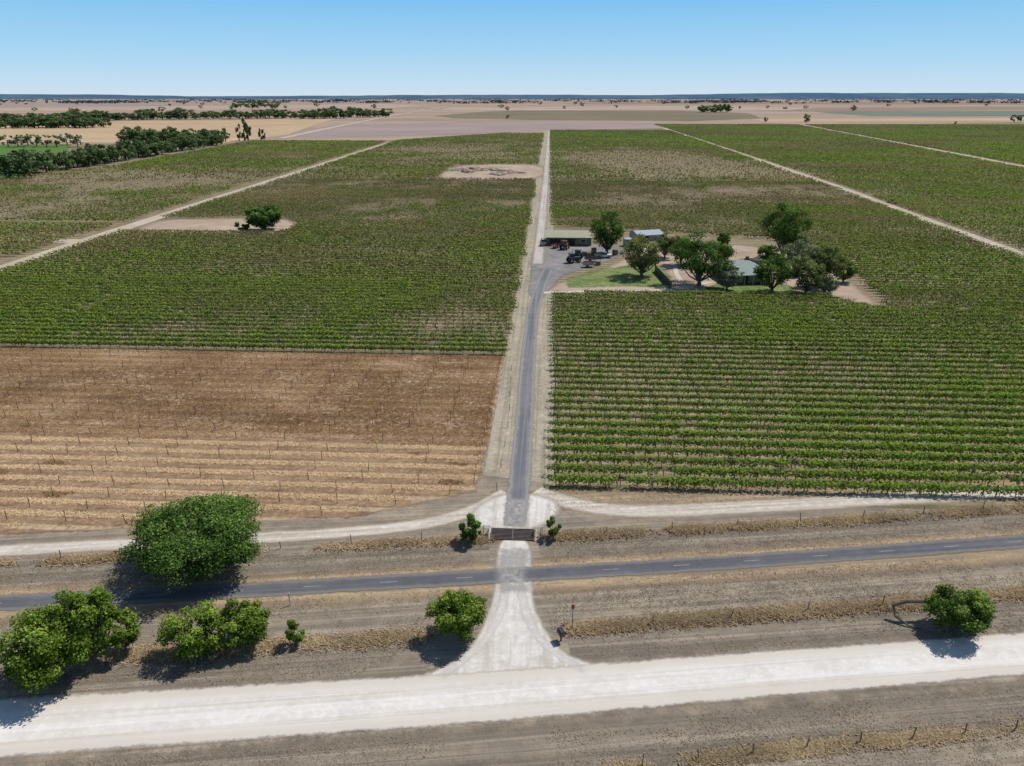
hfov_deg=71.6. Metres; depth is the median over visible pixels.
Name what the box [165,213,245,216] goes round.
vine row
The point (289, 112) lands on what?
tree
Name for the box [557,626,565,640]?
mailbox
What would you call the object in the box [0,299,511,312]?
vine row
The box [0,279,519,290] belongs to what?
vine row
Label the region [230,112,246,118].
tree
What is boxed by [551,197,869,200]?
vine row
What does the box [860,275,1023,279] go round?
vine row
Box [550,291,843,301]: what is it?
vine row
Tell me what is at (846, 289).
dirt clearing
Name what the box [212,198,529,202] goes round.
vine row
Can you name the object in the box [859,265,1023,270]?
vine row
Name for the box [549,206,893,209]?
vine row
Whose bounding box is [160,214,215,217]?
vine row
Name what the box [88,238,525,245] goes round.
vine row
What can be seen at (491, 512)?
gravel apron
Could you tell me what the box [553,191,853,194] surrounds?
vine row
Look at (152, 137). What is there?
tree
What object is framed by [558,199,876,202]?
vine row
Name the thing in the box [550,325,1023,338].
vine row
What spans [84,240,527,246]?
vine row
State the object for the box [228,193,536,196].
vine row
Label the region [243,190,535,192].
vine row
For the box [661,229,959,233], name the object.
vine row
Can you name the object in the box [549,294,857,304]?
vine row
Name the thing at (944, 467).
vine row
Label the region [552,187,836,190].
vine row
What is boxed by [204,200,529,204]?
vine row
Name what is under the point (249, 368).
trellis row
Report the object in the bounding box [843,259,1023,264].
vine row
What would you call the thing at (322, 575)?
grass verge
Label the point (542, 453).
driveway verge
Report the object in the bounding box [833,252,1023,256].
vine row
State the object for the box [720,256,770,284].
farmhouse
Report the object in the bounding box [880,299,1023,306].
vine row
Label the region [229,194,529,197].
vine row
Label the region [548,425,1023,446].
vine row
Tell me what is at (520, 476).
driveway
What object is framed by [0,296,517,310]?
vine row
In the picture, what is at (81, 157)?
tree
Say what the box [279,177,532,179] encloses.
vine row
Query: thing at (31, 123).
tree
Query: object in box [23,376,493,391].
trellis row
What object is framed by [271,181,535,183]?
vine row
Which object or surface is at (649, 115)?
paddock
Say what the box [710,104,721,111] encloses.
tree
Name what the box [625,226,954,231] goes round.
vine row
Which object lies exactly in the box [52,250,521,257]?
vine row
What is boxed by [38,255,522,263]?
vine row
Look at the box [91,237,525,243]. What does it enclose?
vine row
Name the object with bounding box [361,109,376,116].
tree
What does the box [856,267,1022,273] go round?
vine row
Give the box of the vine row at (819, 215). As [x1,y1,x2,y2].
[551,212,916,216]
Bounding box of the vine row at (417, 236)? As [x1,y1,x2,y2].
[106,232,525,238]
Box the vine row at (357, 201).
[209,199,529,202]
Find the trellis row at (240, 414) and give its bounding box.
[3,409,486,424]
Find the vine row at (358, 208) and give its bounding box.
[189,206,530,210]
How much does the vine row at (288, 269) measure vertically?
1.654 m
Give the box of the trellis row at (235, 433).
[6,425,462,443]
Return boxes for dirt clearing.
[137,218,295,233]
[437,164,543,179]
[549,245,873,304]
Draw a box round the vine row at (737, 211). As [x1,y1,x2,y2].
[549,209,906,213]
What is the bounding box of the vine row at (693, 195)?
[549,193,859,196]
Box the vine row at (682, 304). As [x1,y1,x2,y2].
[550,300,1023,311]
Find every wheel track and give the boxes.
[446,559,509,673]
[517,556,575,666]
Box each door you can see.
[549,239,559,245]
[564,239,574,245]
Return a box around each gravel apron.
[422,540,593,675]
[473,493,559,528]
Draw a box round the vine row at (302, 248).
[67,244,526,251]
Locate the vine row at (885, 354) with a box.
[550,346,1023,361]
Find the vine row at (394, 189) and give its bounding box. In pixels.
[247,188,533,190]
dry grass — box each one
[0,531,498,568]
[89,624,444,672]
[533,499,1023,542]
[556,580,1023,637]
[597,711,1023,765]
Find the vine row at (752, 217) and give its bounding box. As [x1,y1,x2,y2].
[551,215,920,219]
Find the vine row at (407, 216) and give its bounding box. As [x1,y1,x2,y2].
[281,214,531,218]
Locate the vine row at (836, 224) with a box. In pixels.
[550,221,938,226]
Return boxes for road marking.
[153,541,1017,594]
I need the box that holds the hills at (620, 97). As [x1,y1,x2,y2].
[0,95,1023,98]
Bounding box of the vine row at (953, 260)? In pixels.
[838,257,1023,262]
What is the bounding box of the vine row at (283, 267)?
[12,263,522,272]
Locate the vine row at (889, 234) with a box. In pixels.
[710,232,966,236]
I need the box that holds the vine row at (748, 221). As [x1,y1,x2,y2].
[551,218,930,223]
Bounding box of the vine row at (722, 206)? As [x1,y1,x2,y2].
[551,205,892,208]
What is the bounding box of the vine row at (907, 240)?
[806,238,983,242]
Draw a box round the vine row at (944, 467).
[549,452,1023,475]
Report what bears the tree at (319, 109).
on the ground at (432, 115)
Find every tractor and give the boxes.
[559,240,569,249]
[566,253,580,263]
[570,249,582,258]
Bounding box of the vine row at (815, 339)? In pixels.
[549,332,1023,347]
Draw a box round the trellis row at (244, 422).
[14,417,484,432]
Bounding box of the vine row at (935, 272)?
[856,270,1023,275]
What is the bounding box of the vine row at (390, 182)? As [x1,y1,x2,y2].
[270,181,534,183]
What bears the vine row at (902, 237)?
on the vineyard ground at (758, 241)
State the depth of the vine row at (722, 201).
319.29 m
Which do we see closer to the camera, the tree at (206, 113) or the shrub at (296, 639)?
the shrub at (296, 639)
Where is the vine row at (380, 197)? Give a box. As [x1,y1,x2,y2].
[225,196,531,199]
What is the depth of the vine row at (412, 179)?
406.53 m
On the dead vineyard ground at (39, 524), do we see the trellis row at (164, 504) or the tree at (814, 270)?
the trellis row at (164, 504)
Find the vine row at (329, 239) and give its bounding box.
[97,235,525,241]
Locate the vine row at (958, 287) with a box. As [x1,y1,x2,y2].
[869,284,1023,291]
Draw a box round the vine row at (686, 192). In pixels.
[552,190,852,193]
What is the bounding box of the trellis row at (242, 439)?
[23,434,480,453]
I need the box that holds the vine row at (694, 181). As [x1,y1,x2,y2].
[550,180,822,182]
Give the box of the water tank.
[623,237,630,246]
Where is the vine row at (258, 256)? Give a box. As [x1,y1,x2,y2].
[42,253,521,261]
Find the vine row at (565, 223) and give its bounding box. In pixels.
[551,222,941,227]
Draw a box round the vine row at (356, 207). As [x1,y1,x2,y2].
[194,205,531,208]
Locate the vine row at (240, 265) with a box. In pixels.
[17,261,521,269]
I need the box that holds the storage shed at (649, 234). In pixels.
[629,229,662,240]
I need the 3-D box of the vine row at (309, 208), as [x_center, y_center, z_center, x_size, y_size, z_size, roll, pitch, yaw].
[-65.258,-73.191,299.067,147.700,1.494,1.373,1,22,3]
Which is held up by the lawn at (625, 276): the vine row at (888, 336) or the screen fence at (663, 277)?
the screen fence at (663, 277)
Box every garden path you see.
[544,281,711,293]
[672,263,687,285]
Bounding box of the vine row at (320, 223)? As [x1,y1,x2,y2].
[297,222,527,226]
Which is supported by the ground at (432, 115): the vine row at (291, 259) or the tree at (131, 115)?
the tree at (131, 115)
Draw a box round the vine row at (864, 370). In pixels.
[549,360,1023,377]
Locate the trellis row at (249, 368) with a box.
[5,364,496,379]
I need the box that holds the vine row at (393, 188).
[248,187,535,190]
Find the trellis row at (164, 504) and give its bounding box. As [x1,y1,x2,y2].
[17,497,322,513]
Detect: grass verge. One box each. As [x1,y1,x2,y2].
[0,528,1023,595]
[0,547,489,580]
[0,548,1023,622]
[0,645,425,699]
[60,683,1023,765]
[539,514,1023,555]
[551,477,1023,506]
[566,601,1023,659]
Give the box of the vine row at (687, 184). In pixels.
[550,183,828,185]
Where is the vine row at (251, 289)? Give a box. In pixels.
[0,284,514,297]
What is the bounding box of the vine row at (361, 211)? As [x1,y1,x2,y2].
[178,209,530,214]
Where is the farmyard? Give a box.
[528,244,623,296]
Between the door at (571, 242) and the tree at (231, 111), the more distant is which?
the tree at (231, 111)
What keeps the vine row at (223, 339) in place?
on the vineyard ground at (6, 258)
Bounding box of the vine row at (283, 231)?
[117,228,526,234]
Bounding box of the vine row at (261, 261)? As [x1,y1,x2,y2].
[32,257,521,265]
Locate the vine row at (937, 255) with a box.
[837,254,1023,258]
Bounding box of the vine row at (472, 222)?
[295,220,532,224]
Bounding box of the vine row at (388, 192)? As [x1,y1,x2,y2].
[237,191,534,193]
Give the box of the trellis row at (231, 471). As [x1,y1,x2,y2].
[30,462,474,481]
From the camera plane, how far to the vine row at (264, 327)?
145.40 m
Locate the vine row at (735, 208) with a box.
[549,206,899,210]
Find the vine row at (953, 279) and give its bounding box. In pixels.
[865,277,1023,282]
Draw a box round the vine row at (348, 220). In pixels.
[291,219,532,223]
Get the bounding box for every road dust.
[498,550,525,591]
[506,500,526,526]
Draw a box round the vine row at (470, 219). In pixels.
[286,217,532,221]
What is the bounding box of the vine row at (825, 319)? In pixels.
[550,313,1023,326]
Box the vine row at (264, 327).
[0,320,506,336]
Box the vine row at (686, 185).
[549,184,836,186]
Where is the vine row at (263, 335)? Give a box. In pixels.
[0,328,509,343]
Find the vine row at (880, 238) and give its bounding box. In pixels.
[807,237,979,240]
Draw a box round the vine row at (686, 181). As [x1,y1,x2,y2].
[550,180,822,182]
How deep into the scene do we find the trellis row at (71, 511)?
80.73 m
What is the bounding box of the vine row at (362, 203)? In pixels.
[202,201,528,205]
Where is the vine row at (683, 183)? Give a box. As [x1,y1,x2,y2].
[549,182,830,185]
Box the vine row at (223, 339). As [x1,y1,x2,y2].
[0,333,509,347]
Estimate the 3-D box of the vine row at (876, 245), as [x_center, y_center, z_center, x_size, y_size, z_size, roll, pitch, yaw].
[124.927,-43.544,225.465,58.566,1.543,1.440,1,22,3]
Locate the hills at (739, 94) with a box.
[0,93,1023,96]
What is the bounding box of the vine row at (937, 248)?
[840,247,1008,251]
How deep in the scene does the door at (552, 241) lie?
230.62 m
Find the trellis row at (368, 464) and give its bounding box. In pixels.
[38,453,455,470]
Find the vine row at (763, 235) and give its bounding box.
[744,234,971,237]
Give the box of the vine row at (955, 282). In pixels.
[860,279,1023,284]
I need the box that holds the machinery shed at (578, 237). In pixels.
[545,230,592,245]
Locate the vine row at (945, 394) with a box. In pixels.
[551,384,1023,401]
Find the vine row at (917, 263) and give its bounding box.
[853,261,1023,266]
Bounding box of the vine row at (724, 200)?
[553,198,869,201]
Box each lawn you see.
[567,265,671,286]
[705,282,794,292]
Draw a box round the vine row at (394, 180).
[277,179,534,181]
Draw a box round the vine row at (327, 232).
[116,230,526,235]
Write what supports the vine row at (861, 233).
on the vineyard ground at (758, 241)
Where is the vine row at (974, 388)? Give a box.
[551,377,1023,394]
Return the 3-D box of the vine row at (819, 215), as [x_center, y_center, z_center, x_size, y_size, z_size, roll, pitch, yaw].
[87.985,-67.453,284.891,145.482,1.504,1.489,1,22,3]
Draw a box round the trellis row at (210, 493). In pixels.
[22,485,395,504]
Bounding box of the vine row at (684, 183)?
[552,182,827,184]
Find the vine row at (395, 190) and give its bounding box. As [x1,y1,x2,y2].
[247,189,532,192]
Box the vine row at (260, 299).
[0,292,518,305]
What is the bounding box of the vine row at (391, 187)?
[252,186,535,189]
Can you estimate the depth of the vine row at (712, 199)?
327.10 m
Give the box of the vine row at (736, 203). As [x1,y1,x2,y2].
[550,200,882,204]
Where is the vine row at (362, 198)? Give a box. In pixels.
[218,197,529,200]
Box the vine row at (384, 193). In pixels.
[241,192,533,195]
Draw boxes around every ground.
[0,99,1023,144]
[0,134,542,355]
[0,347,504,534]
[0,407,1023,765]
[543,122,1023,510]
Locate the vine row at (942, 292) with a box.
[879,290,1023,296]
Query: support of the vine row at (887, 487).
on the vineyard ground at (758, 241)
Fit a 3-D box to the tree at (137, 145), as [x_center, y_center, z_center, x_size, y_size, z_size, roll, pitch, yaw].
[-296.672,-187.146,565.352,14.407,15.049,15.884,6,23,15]
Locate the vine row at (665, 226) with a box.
[570,224,952,229]
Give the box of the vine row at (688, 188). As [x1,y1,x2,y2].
[551,186,836,189]
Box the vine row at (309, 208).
[187,207,531,210]
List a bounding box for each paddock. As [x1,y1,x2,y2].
[0,101,494,105]
[0,104,428,111]
[0,119,332,142]
[0,144,70,176]
[266,122,664,138]
[439,106,819,109]
[440,110,757,120]
[574,101,1023,104]
[754,118,1023,121]
[757,106,1023,111]
[823,111,1023,115]
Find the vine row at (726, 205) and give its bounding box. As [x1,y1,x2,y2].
[553,203,885,206]
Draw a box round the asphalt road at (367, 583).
[0,534,1023,610]
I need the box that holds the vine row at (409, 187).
[255,185,535,188]
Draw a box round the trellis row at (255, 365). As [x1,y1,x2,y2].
[30,359,498,374]
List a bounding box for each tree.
[0,117,13,127]
[0,134,12,146]
[0,149,39,176]
[0,154,26,178]
[0,601,101,697]
[2,152,26,169]
[3,113,21,118]
[9,120,23,127]
[9,149,52,173]
[10,135,24,146]
[13,148,41,161]
[14,116,46,127]
[21,134,32,145]
[22,113,36,121]
[25,134,42,146]
[27,120,42,127]
[30,148,59,171]
[34,135,53,146]
[35,117,57,127]
[48,116,67,127]
[48,135,62,146]
[49,584,122,663]
[50,156,60,166]
[51,113,72,119]
[51,152,74,169]
[59,119,74,127]
[59,153,78,168]
[60,133,73,144]
[61,149,95,166]
[68,108,81,117]
[69,114,92,127]
[70,134,82,146]
[74,117,94,127]
[75,151,92,166]
[76,147,97,165]
[79,113,92,118]
[81,110,100,117]
[82,120,91,127]
[83,142,102,164]
[84,118,98,127]
[92,111,104,120]
[92,144,113,163]
[93,118,111,126]
[93,149,108,164]
[95,607,140,651]
[96,111,109,118]
[101,148,119,162]
[102,148,121,161]
[105,145,124,160]
[106,113,116,120]
[106,146,122,161]
[109,491,264,592]
[114,113,123,119]
[115,139,134,159]
[116,126,140,142]
[119,130,132,141]
[120,147,136,159]
[126,113,136,119]
[126,125,142,142]
[128,110,147,119]
[129,139,158,156]
[130,138,149,157]
[132,128,156,141]
[134,144,151,156]
[136,109,157,119]
[136,113,147,119]
[143,142,159,155]
[144,137,166,154]
[145,130,164,140]
[148,135,164,154]
[151,111,169,118]
[151,598,230,660]
[155,142,172,154]
[163,127,177,141]
[164,107,188,118]
[166,131,186,138]
[166,137,185,150]
[170,109,194,118]
[170,136,191,150]
[172,135,191,148]
[181,128,201,135]
[188,138,200,148]
[189,138,197,149]
[190,112,198,119]
[190,135,206,147]
[198,128,222,134]
[198,138,209,147]
[199,128,217,145]
[200,111,215,118]
[205,135,217,145]
[208,110,218,118]
[210,136,224,145]
[211,131,230,141]
[211,598,271,648]
[221,109,237,118]
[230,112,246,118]
[235,127,240,140]
[237,117,247,140]
[243,121,251,139]
[244,101,256,107]
[244,204,281,229]
[248,111,263,118]
[252,101,263,107]
[257,110,271,118]
[261,100,269,106]
[268,109,283,117]
[277,110,286,117]
[285,111,295,117]
[292,111,307,118]
[298,109,310,118]
[306,109,322,118]
[316,107,329,117]
[320,113,329,118]
[324,108,344,118]
[339,110,349,117]
[348,107,362,116]
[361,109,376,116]
[374,110,385,116]
[379,108,393,116]
[425,588,487,643]
[588,209,625,252]
[617,232,662,276]
[653,231,676,257]
[665,228,736,284]
[667,234,692,262]
[697,105,709,111]
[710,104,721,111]
[712,265,744,288]
[715,241,733,262]
[717,232,730,244]
[722,104,730,111]
[753,253,795,291]
[757,244,781,259]
[758,200,813,255]
[781,237,816,265]
[790,255,827,293]
[804,114,810,121]
[806,242,850,280]
[812,274,838,292]
[835,261,858,281]
[892,583,997,635]
[1010,114,1019,121]
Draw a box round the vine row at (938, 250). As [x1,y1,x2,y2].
[819,248,1012,252]
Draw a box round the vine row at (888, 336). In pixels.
[550,328,1023,341]
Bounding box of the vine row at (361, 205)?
[198,203,531,207]
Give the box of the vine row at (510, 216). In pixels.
[168,212,532,217]
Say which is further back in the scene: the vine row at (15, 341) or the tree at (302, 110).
the tree at (302, 110)
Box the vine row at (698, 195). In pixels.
[551,193,855,196]
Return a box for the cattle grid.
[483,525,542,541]
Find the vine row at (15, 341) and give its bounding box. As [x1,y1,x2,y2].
[0,337,509,354]
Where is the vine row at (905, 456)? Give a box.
[548,443,1023,465]
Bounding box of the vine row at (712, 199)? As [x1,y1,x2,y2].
[551,197,872,200]
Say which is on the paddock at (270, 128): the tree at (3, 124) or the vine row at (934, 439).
the tree at (3, 124)
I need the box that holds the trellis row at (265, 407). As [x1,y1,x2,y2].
[16,402,487,419]
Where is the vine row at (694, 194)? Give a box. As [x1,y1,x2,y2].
[550,192,858,195]
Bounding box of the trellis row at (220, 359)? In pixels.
[6,353,469,367]
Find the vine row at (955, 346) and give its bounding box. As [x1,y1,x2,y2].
[550,337,1023,351]
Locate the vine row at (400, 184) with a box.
[261,183,535,186]
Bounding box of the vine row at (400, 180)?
[274,179,533,181]
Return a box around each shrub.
[234,222,249,230]
[284,619,304,644]
[458,512,481,540]
[546,515,561,536]
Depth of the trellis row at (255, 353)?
130.70 m
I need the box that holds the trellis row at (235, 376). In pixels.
[8,370,479,384]
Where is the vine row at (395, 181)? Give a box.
[275,180,533,182]
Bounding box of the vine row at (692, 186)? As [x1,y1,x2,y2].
[554,185,835,188]
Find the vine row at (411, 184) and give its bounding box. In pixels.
[265,183,534,185]
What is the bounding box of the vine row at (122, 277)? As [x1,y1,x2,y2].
[0,274,521,286]
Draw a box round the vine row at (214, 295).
[0,290,516,303]
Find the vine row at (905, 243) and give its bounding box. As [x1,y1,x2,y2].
[805,241,990,246]
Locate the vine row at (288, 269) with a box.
[3,265,522,274]
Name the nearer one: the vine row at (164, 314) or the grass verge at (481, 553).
the grass verge at (481, 553)
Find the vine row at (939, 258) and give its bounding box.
[838,255,1023,260]
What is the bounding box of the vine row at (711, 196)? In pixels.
[551,194,861,197]
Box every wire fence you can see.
[5,531,421,559]
[496,365,511,488]
[540,499,1023,533]
[572,585,1021,626]
[642,718,1018,764]
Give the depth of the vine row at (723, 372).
121.03 m
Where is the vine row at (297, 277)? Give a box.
[0,271,522,281]
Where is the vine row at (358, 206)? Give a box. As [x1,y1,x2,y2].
[197,204,530,208]
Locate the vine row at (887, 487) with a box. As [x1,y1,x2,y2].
[548,472,1023,496]
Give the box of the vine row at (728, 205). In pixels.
[551,204,890,207]
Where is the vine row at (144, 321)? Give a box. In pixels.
[0,316,514,331]
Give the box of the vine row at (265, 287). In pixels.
[0,281,512,294]
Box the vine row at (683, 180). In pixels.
[551,179,819,182]
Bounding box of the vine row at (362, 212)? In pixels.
[174,210,531,214]
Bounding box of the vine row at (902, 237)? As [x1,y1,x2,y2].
[768,235,974,239]
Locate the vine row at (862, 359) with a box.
[551,350,1023,366]
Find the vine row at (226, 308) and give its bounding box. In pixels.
[0,302,511,316]
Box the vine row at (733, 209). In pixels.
[552,207,902,211]
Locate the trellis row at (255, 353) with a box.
[7,348,499,362]
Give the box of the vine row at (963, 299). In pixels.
[881,295,1023,301]
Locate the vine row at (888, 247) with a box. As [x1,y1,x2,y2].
[816,245,1004,249]
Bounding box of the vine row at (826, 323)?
[549,317,1023,330]
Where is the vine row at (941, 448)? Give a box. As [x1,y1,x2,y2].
[548,434,1023,456]
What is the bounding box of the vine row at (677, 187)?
[550,186,842,188]
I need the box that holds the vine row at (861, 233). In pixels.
[680,231,967,235]
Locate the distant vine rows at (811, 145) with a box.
[0,123,1023,254]
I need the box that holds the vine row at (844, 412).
[549,404,1023,422]
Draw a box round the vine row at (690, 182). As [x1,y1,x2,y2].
[551,181,825,183]
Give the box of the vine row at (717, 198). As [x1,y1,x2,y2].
[551,196,867,199]
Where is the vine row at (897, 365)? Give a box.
[550,355,1023,371]
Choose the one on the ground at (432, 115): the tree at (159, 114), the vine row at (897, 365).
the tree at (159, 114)
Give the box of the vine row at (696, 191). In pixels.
[556,190,849,192]
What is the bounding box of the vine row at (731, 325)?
[549,321,1023,333]
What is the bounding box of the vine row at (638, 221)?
[549,219,932,224]
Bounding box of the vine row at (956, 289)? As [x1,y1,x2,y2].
[873,287,1023,293]
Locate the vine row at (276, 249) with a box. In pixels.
[64,246,527,253]
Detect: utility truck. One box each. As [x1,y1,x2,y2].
[540,239,546,245]
[594,252,611,258]
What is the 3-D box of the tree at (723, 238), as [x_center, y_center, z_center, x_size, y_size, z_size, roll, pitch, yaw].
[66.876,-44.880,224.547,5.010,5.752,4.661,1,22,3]
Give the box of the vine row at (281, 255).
[47,251,521,259]
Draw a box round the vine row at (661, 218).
[551,216,924,221]
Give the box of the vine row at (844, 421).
[548,411,1023,430]
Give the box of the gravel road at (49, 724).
[0,633,1023,756]
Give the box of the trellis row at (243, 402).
[27,395,489,409]
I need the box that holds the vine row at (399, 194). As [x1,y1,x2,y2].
[233,192,535,196]
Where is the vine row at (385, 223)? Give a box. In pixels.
[297,221,525,225]
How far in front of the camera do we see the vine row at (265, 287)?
175.82 m
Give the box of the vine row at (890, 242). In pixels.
[807,240,988,244]
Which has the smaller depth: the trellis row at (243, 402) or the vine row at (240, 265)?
the trellis row at (243, 402)
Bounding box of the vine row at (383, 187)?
[251,186,534,189]
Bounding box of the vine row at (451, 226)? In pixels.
[293,223,525,227]
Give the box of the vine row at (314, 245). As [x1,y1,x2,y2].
[78,241,526,248]
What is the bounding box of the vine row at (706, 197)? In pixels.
[550,195,865,198]
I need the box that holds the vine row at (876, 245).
[813,243,999,247]
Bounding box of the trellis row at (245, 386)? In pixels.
[12,382,476,397]
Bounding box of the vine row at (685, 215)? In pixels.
[552,213,920,217]
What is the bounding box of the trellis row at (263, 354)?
[32,344,501,356]
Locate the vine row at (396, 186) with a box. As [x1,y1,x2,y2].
[255,185,531,188]
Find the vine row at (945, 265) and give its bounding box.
[853,263,1023,268]
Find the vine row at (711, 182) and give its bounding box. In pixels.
[551,181,826,184]
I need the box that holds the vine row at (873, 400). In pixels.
[548,389,1023,407]
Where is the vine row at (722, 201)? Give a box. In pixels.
[552,200,877,203]
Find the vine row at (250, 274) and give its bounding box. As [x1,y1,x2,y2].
[0,269,522,279]
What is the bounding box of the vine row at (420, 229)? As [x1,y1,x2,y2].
[286,227,524,231]
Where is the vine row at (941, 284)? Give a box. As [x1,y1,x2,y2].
[865,282,1023,287]
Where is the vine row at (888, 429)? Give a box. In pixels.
[549,418,1023,437]
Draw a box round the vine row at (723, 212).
[549,210,908,214]
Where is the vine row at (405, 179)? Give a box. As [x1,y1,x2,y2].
[276,178,533,181]
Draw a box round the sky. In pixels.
[0,0,1023,95]
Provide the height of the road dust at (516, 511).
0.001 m
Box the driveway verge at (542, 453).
[482,130,555,484]
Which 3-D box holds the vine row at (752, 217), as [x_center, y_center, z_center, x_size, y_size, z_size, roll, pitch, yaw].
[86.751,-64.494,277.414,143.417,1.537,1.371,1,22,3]
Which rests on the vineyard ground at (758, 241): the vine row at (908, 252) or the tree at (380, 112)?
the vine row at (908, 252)
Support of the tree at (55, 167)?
on the vineyard ground at (6, 258)
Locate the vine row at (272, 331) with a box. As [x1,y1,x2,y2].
[0,324,507,338]
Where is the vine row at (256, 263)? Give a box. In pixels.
[23,259,522,267]
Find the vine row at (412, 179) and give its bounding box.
[278,178,535,180]
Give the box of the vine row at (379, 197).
[223,195,528,198]
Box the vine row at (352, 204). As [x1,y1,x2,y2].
[202,202,527,206]
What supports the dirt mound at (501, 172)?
on the dirt clearing at (534, 171)
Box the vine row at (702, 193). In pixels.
[555,192,857,194]
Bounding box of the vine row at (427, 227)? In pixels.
[290,225,525,228]
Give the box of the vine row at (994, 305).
[883,302,1023,308]
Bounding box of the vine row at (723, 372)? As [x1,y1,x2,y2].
[550,366,1023,383]
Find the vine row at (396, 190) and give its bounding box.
[245,188,534,191]
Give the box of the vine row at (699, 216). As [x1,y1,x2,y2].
[553,214,912,218]
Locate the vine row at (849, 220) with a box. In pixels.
[552,217,929,222]
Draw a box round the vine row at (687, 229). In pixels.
[641,228,959,233]
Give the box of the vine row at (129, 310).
[0,306,511,320]
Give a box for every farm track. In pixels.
[0,489,506,555]
[532,486,1023,517]
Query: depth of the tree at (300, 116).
1528.88 m
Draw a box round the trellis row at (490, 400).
[6,388,491,403]
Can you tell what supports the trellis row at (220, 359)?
on the dead vineyard ground at (39, 524)
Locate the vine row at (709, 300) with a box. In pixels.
[550,297,870,307]
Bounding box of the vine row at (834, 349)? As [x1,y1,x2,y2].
[549,341,1023,355]
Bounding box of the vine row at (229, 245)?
[72,243,526,250]
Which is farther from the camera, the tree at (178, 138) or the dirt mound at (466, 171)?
the tree at (178, 138)
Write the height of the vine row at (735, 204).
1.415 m
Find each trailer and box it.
[550,243,560,247]
[581,262,597,267]
[585,256,596,261]
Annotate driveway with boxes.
[503,269,552,526]
[531,130,549,263]
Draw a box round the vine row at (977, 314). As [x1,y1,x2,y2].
[550,306,1023,318]
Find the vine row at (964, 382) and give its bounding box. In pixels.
[552,371,1023,387]
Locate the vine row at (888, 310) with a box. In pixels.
[549,303,1023,315]
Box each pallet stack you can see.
[591,248,596,254]
[612,249,617,254]
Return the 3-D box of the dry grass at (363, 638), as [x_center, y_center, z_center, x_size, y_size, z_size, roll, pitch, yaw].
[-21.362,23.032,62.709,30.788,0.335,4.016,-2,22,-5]
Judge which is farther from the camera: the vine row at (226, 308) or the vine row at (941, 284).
the vine row at (941, 284)
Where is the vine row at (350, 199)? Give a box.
[214,197,530,201]
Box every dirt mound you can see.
[446,167,469,170]
[461,169,472,172]
[476,167,498,170]
[494,171,507,174]
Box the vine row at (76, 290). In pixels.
[0,287,515,299]
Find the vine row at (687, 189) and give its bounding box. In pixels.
[550,188,844,190]
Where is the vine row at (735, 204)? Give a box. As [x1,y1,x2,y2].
[552,202,888,205]
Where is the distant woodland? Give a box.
[0,98,1023,103]
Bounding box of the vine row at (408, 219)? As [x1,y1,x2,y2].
[291,218,530,221]
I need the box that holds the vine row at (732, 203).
[550,201,886,205]
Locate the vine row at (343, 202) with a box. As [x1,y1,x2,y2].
[209,200,530,203]
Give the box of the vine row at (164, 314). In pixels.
[0,309,512,323]
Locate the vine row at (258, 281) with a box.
[0,276,522,289]
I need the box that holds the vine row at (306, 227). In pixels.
[289,226,527,230]
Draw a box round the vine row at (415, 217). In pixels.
[283,216,529,219]
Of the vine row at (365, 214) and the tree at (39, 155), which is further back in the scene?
the tree at (39, 155)
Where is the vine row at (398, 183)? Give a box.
[269,182,531,184]
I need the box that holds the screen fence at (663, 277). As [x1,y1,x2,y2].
[655,266,671,288]
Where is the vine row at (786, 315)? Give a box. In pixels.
[551,310,1023,322]
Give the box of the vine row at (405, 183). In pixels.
[267,181,535,184]
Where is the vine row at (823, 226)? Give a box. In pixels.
[551,223,947,228]
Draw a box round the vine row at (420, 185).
[263,184,536,186]
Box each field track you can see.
[0,142,387,272]
[0,238,78,242]
[280,107,443,137]
[455,120,783,123]
[663,128,1023,257]
[801,124,1023,166]
[856,120,1023,122]
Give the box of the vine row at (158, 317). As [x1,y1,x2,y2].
[0,313,514,327]
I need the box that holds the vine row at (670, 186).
[550,184,837,187]
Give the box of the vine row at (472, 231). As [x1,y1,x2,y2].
[278,228,525,232]
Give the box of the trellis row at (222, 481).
[5,473,449,493]
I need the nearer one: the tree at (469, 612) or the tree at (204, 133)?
the tree at (469, 612)
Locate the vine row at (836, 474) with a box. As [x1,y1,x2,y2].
[547,462,1023,485]
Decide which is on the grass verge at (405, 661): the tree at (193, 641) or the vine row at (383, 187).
the tree at (193, 641)
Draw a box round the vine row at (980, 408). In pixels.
[549,396,1023,414]
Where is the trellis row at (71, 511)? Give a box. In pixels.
[5,510,141,521]
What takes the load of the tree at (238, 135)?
on the paddock at (270, 128)
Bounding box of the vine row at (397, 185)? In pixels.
[257,184,535,187]
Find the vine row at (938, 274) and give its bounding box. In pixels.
[859,272,1023,277]
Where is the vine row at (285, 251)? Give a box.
[58,248,526,256]
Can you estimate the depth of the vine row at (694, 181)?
394.52 m
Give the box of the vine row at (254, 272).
[0,267,518,276]
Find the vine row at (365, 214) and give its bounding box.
[172,212,530,216]
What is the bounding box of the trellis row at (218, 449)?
[15,443,449,458]
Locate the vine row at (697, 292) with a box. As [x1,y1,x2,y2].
[582,288,832,297]
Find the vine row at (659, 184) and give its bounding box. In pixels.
[551,183,834,186]
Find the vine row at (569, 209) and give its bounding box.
[549,208,902,212]
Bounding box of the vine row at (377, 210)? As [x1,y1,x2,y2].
[185,208,532,211]
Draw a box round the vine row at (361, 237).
[104,234,525,240]
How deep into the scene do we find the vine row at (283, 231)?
249.05 m
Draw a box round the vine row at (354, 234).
[110,231,525,237]
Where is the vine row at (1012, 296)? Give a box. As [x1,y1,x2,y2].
[885,292,1023,299]
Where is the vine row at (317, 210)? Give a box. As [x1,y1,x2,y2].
[182,208,531,212]
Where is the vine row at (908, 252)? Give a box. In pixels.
[822,250,1020,254]

